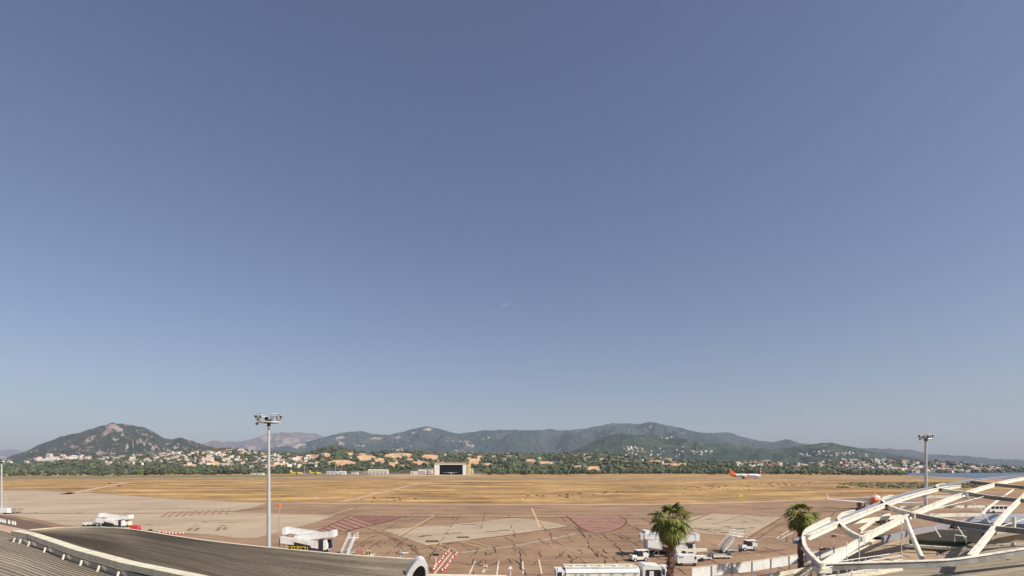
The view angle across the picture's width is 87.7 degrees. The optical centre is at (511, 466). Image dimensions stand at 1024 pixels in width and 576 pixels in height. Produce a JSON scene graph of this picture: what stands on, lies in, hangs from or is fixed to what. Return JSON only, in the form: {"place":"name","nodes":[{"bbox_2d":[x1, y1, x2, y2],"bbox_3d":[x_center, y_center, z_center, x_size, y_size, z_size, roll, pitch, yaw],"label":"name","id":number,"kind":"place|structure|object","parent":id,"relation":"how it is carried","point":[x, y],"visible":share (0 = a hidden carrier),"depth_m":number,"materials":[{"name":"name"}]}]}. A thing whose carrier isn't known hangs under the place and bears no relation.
{"place":"outdoors","nodes":[
{"label":"outdoors","id":0,"kind":"place"},
{"bbox_2d":[0,525,27,532],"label":"footway","id":1,"kind":"structure","parent":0,"point":[8,529],"depth_m":125.41,"materials":[{"name":"beige concrete"}]},
{"bbox_2d":[0,515,52,529],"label":"service road","id":2,"kind":"structure","parent":0,"point":[24,524],"depth_m":136.52,"materials":[{"name":"beige concrete"}]},
{"bbox_2d":[5,422,209,462],"bbox_3d":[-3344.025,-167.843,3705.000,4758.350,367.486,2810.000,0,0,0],"label":"mountain","id":3,"kind":"structure","parent":0,"point":[113,439],"depth_m":3098.01,"materials":[{"name":"stone"}]},
{"bbox_2d":[3,491,264,512],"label":"concrete pavement","id":4,"kind":"structure","parent":0,"point":[40,502],"depth_m":207.82,"materials":[{"name":"beige concrete"}]},
{"bbox_2d":[0,432,323,457],"bbox_3d":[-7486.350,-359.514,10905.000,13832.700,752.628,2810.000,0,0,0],"label":"peaks","id":5,"kind":"object","parent":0,"point":[276,440],"visible":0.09,"depth_m":10866.45,"materials":[{"name":"stone"}]},
{"bbox_2d":[0,512,332,537],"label":"concrete pavement","id":6,"kind":"structure","parent":0,"point":[248,525],"depth_m":143.99,"materials":[{"name":"beige concrete"}]},
{"bbox_2d":[0,508,10,513],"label":"equipment trailer","id":7,"kind":"object","parent":6,"relation":"on","point":[5,510],"visible":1,"depth_m":166.06,"materials":[{"name":"white paint"}]},
{"bbox_2d":[82,522,92,526],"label":"equipment trailer","id":8,"kind":"object","parent":6,"relation":"on","point":[86,524],"visible":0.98,"depth_m":132.14,"materials":[{"name":"white paint"}]},
{"bbox_2d":[89,522,98,526],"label":"equipment trailer","id":9,"kind":"object","parent":6,"relation":"on","point":[94,524],"visible":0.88,"depth_m":132.13,"materials":[{"name":"white paint"}]},
{"bbox_2d":[95,513,133,526],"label":"boarding ramp","id":10,"kind":"structure","parent":6,"relation":"on","point":[110,521],"depth_m":130.91,"materials":[{"name":"white paint"}]},
{"bbox_2d":[125,521,131,526],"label":"equipment trailer","id":11,"kind":"object","parent":6,"relation":"on","point":[127,523],"visible":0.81,"depth_m":131.29,"materials":[{"name":"grey metal"}]},
{"bbox_2d":[0,475,369,477],"bbox_3d":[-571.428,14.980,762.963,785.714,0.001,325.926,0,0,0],"label":"greenish verge","id":12,"kind":"structure","parent":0,"point":[167,476],"depth_m":770.71,"materials":[{"name":"plant"}]},
{"bbox_2d":[299,474,402,474],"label":"grey track","id":13,"kind":"structure","parent":0,"point":[351,474],"depth_m":954.64,"materials":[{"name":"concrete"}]},
{"bbox_2d":[326,471,337,473],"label":"shed","id":14,"kind":"structure","parent":13,"relation":"on","point":[330,472],"depth_m":961.54,"materials":[{"name":"beige metal"}]},
{"bbox_2d":[370,474,475,475],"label":"hangar apron","id":15,"kind":"object","parent":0,"point":[423,475],"visible":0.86,"depth_m":852.43,"materials":[{"name":"beige concrete"}]},
{"bbox_2d":[2,445,908,473],"bbox_3d":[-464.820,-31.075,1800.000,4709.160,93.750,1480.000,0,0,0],"label":"hills","id":16,"kind":"structure","parent":0,"point":[432,455],"depth_m":1515.29,"materials":[{"name":"green plant"}]},
{"bbox_2d":[0,445,905,474],"bbox_3d":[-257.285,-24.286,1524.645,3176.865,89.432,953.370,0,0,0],"label":"trees","id":17,"kind":"object","parent":16,"relation":"on","point":[338,456],"visible":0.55,"depth_m":1368.57,"materials":[{"name":"green plant"}]},
{"bbox_2d":[36,446,1003,472],"bbox_3d":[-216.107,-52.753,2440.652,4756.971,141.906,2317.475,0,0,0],"label":"distant houses","id":18,"kind":"structure","parent":16,"relation":"on","point":[80,457],"depth_m":1595.87,"materials":[{"name":"beige"}]},
{"bbox_2d":[428,574,506,575],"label":"link roof","id":19,"kind":"structure","parent":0,"point":[461,575],"depth_m":40.98,"materials":[{"name":"white metal"}]},
{"bbox_2d":[385,518,565,544],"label":"concrete pavement","id":20,"kind":"structure","parent":0,"point":[439,533],"depth_m":125.83,"materials":[{"name":"beige concrete"}]},
{"bbox_2d":[0,478,1003,478],"bbox_3d":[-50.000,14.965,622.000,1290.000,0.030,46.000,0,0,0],"label":"runway","id":21,"kind":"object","parent":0,"point":[491,478],"visible":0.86,"depth_m":644.77,"materials":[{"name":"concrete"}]},
{"bbox_2d":[729,468,760,478],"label":"airliner","id":22,"kind":"object","parent":21,"relation":"on","point":[733,474],"visible":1,"depth_m":628.54,"materials":[{"name":"white metal"}]},
{"bbox_2d":[0,473,1023,503],"bbox_3d":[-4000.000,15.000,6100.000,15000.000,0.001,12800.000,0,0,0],"label":"ground","id":23,"kind":"structure","parent":0,"point":[516,491],"depth_m":357.68,"materials":[{"name":"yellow plant"}]},
{"bbox_2d":[143,469,151,474],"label":"broadleaf tree","id":24,"kind":"object","parent":23,"relation":"on","point":[146,472],"visible":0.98,"depth_m":856.05,"materials":[{"name":"green plant"}]},
{"bbox_2d":[148,468,157,474],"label":"broadleaf tree","id":25,"kind":"object","parent":23,"relation":"on","point":[154,471],"visible":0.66,"depth_m":877.51,"materials":[{"name":"green plant"}]},
{"bbox_2d":[270,468,277,473],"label":"broadleaf tree","id":26,"kind":"object","parent":23,"relation":"on","point":[272,470],"visible":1,"depth_m":1019.93,"materials":[{"name":"green plant"}]},
{"bbox_2d":[368,469,388,473],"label":"shed","id":27,"kind":"structure","parent":23,"relation":"on","point":[378,471],"depth_m":980.39,"materials":[{"name":"beige"}]},
{"bbox_2d":[410,470,417,474],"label":"shed","id":28,"kind":"structure","parent":23,"relation":"on","point":[413,472],"depth_m":949.37,"materials":[{"name":"beige metal"}]},
{"bbox_2d":[418,470,426,473],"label":"shed","id":29,"kind":"structure","parent":23,"relation":"on","point":[422,471],"depth_m":967.74,"materials":[{"name":"beige metal"}]},
{"bbox_2d":[434,462,470,474],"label":"hangar","id":30,"kind":"structure","parent":23,"relation":"on","point":[460,468],"depth_m":949.22,"materials":[{"name":"white metal"}]},
{"bbox_2d":[435,464,466,474],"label":"door leaf","id":31,"kind":"structure","parent":30,"relation":"in","point":[437,467],"depth_m":931.34,"materials":[{"name":"white"}]},
{"bbox_2d":[361,482,983,501],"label":"airfield scrub","id":32,"kind":"object","parent":23,"relation":"on","point":[969,483],"visible":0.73,"depth_m":399.16,"materials":[{"name":"plant"}]},
{"bbox_2d":[747,469,755,473],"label":"broadleaf tree","id":33,"kind":"object","parent":23,"relation":"on","point":[752,471],"visible":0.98,"depth_m":1005.37,"materials":[{"name":"green plant"}]},
{"bbox_2d":[839,482,982,489],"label":"scrub patch","id":34,"kind":"object","parent":23,"relation":"on","point":[906,484],"visible":0.5,"depth_m":423.77,"materials":[{"name":"green plant"}]},
{"bbox_2d":[0,0,1023,459],"label":"sky","id":35,"kind":"structure","parent":0,"point":[800,221],"materials":[{"name":"blue"}]},
{"bbox_2d":[2,490,1023,575],"bbox_3d":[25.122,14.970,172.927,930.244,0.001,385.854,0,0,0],"label":"apron","id":36,"kind":"object","parent":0,"point":[551,551],"visible":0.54,"depth_m":116.78,"materials":[{"name":"concrete"}]},
{"bbox_2d":[0,457,5,513],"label":"floodlight mast","id":37,"kind":"object","parent":36,"relation":"on","point":[2,460],"visible":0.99,"depth_m":166.48,"materials":[{"name":"metal"}]},
{"bbox_2d":[130,525,140,529],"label":"equipment trailer","id":38,"kind":"object","parent":36,"relation":"on","point":[138,527],"visible":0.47,"depth_m":123.48,"materials":[{"name":"red paint"}]},
{"bbox_2d":[0,527,427,575],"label":"terminal hall","id":39,"kind":"structure","parent":36,"relation":"on","point":[84,551],"depth_m":43.08,"materials":[{"name":"grey"}]},
{"bbox_2d":[413,566,424,575],"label":"gable window","id":40,"kind":"structure","parent":39,"relation":"in","point":[420,571],"depth_m":38.10,"materials":[{"name":"glass"}]},
{"bbox_2d":[254,413,282,546],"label":"floodlight mast","id":41,"kind":"object","parent":36,"relation":"on","point":[270,421],"visible":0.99,"depth_m":92.35,"materials":[{"name":"metal"}]},
{"bbox_2d":[278,503,280,547],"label":"pole","id":42,"kind":"object","parent":36,"relation":"on","point":[279,505],"visible":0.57,"depth_m":92.53,"materials":[{"name":"grey metal"}]},
{"bbox_2d":[280,527,337,551],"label":"boarding ramp","id":43,"kind":"structure","parent":36,"relation":"on","point":[301,539],"depth_m":93.48,"materials":[{"name":"white paint"}]},
{"bbox_2d":[319,539,324,550],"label":"door panel","id":44,"kind":"structure","parent":43,"relation":"in","point":[320,540],"depth_m":92.49,"materials":[{"name":"grey metal"}]},
{"bbox_2d":[341,532,358,553],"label":"passenger stairs","id":45,"kind":"structure","parent":36,"relation":"on","point":[349,544],"depth_m":89.50,"materials":[{"name":"metal"}]},
{"bbox_2d":[320,516,399,531],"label":"red hatched area","id":46,"kind":"object","parent":36,"relation":"on","point":[348,524],"visible":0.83,"depth_m":141.41,"materials":[{"name":"red paint"}]},
{"bbox_2d":[355,549,365,554],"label":"equipment trailer","id":47,"kind":"object","parent":36,"relation":"on","point":[360,551],"visible":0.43,"depth_m":87.12,"materials":[{"name":"brown paint"}]},
{"bbox_2d":[7,482,996,574],"bbox_3d":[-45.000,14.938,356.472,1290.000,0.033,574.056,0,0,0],"label":"painted markings","id":48,"kind":"object","parent":36,"relation":"on","point":[485,566],"visible":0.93,"depth_m":158.09,"materials":[{"name":"white paint"}]},
{"bbox_2d":[265,507,843,575],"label":"tar filled cracks","id":49,"kind":"object","parent":36,"relation":"on","point":[547,544],"visible":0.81,"depth_m":96.59,"materials":[{"name":"black"}]},
{"bbox_2d":[568,516,624,532],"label":"red hatched area","id":50,"kind":"object","parent":36,"relation":"on","point":[608,523],"visible":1,"depth_m":141.41,"materials":[{"name":"red paint"}]},
{"bbox_2d":[554,562,666,575],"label":"fuel truck","id":51,"kind":"object","parent":36,"relation":"on","point":[647,569],"visible":1,"depth_m":62.45,"materials":[{"name":"white paint"}]},
{"bbox_2d":[629,549,648,561],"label":"tow tractor","id":52,"kind":"object","parent":36,"relation":"on","point":[639,554],"visible":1,"depth_m":83.73,"materials":[{"name":"white paint"}]},
{"bbox_2d":[639,533,666,556],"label":"boarding ramp","id":53,"kind":"structure","parent":36,"relation":"on","point":[643,536],"depth_m":88.06,"materials":[{"name":"white paint"}]},
{"bbox_2d":[647,502,693,575],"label":"fan palm","id":54,"kind":"object","parent":36,"relation":"on","point":[671,532],"visible":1,"depth_m":45.35,"materials":[{"name":"green plant"}]},
{"bbox_2d":[642,529,699,556],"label":"truck","id":55,"kind":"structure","parent":36,"relation":"on","point":[695,537],"depth_m":87.49,"materials":[{"name":"white paint"}]},
{"bbox_2d":[686,543,692,553],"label":"door panel","id":56,"kind":"structure","parent":55,"relation":"in","point":[690,546],"depth_m":87.44,"materials":[{"name":"grey metal"}]},
{"bbox_2d":[674,554,697,565],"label":"ground power unit","id":57,"kind":"object","parent":36,"relation":"on","point":[682,559],"visible":0.95,"depth_m":79.92,"materials":[{"name":"white paint"}]},
{"bbox_2d":[675,548,706,561],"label":"belt loader","id":58,"kind":"object","parent":36,"relation":"on","point":[701,558],"visible":0.45,"depth_m":84.34,"materials":[{"name":"white paint"}]},
{"bbox_2d":[710,551,731,558],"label":"baggage dolly","id":59,"kind":"object","parent":36,"relation":"on","point":[728,555],"visible":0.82,"depth_m":86.24,"materials":[{"name":"white paint"}]},
{"bbox_2d":[718,529,743,552],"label":"passenger stairs","id":60,"kind":"structure","parent":36,"relation":"on","point":[726,543],"depth_m":92.63,"materials":[{"name":"metal"}]},
{"bbox_2d":[738,539,757,550],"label":"tow tractor","id":61,"kind":"object","parent":36,"relation":"on","point":[747,544],"visible":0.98,"depth_m":94.31,"materials":[{"name":"white paint"}]},
{"bbox_2d":[691,546,843,575],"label":"screen fence","id":62,"kind":"object","parent":36,"relation":"on","point":[739,567],"visible":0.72,"depth_m":68.00,"materials":[{"name":"white paint"}]},
{"bbox_2d":[761,567,811,575],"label":"wall","id":63,"kind":"structure","parent":36,"relation":"on","point":[803,571],"depth_m":55.22,"materials":[{"name":"white concrete"}]},
{"bbox_2d":[782,501,821,568],"bbox_3d":[33.738,9.562,62.006,4.399,10.904,4.213,0,0,21],"label":"fan palm","id":64,"kind":"object","parent":36,"relation":"on","point":[800,522],"visible":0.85,"depth_m":61.72,"materials":[{"name":"green plant"}]},
{"bbox_2d":[827,483,926,509],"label":"airliner","id":65,"kind":"object","parent":36,"relation":"on","point":[874,498],"visible":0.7,"depth_m":180.37,"materials":[{"name":"white metal"}]},
{"bbox_2d":[876,520,885,525],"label":"equipment cart","id":66,"kind":"object","parent":36,"relation":"on","point":[880,522],"visible":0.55,"depth_m":134.53,"materials":[{"name":"grey metal"}]},
{"bbox_2d":[793,475,1023,575],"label":"lattice canopy","id":67,"kind":"object","parent":36,"relation":"on","point":[826,525],"visible":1,"depth_m":52.55,"materials":[{"name":"metal"}]},
{"bbox_2d":[918,434,933,505],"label":"floodlight mast","id":68,"kind":"object","parent":36,"relation":"on","point":[926,438],"visible":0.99,"depth_m":178.29,"materials":[{"name":"metal"}]},
{"bbox_2d":[841,524,1023,575],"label":"terminal building","id":69,"kind":"structure","parent":36,"relation":"on","point":[940,541],"depth_m":57.68,"materials":[{"name":"paint"}]},
{"bbox_2d":[809,554,902,575],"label":"walkway","id":70,"kind":"structure","parent":69,"relation":"on","point":[867,572],"depth_m":40.76,"materials":[{"name":"white paint"}]},
{"bbox_2d":[959,514,1023,530],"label":"terminal annex","id":71,"kind":"object","parent":36,"relation":"on","point":[992,518],"visible":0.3,"depth_m":84.95,"materials":[{"name":"grey metal"}]},
{"bbox_2d":[983,505,1008,512],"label":"airport bus","id":72,"kind":"object","parent":36,"relation":"on","point":[997,508],"visible":0.68,"depth_m":169.27,"materials":[{"name":"white paint"}]},
{"bbox_2d":[255,422,1023,467],"bbox_3d":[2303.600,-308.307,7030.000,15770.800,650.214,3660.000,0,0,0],"label":"ridge","id":73,"kind":"structure","parent":0,"point":[428,439],"depth_m":6651.12,"materials":[{"name":"grey stone"}]},
{"bbox_2d":[683,513,777,535],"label":"concrete pavement","id":74,"kind":"structure","parent":0,"point":[707,521],"depth_m":138.99,"materials":[{"name":"beige concrete"}]},
{"bbox_2d":[570,433,928,463],"bbox_3d":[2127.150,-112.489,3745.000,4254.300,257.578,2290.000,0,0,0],"label":"wooded hills","id":75,"kind":"structure","parent":0,"point":[619,443],"depth_m":3312.12,"materials":[{"name":"green plant"}]},
{"bbox_2d":[806,458,1023,472],"bbox_3d":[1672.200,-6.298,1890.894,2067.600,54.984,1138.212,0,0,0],"label":"peninsula","id":76,"kind":"object","parent":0,"point":[899,464],"depth_m":1634.16},
{"bbox_2d":[905,473,1023,479],"bbox_3d":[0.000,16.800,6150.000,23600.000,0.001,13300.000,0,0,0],"label":"sea","id":77,"kind":"structure","parent":0,"point":[971,475],"depth_m":1070.98,"materials":[{"name":"blue liquid"}]}
]}

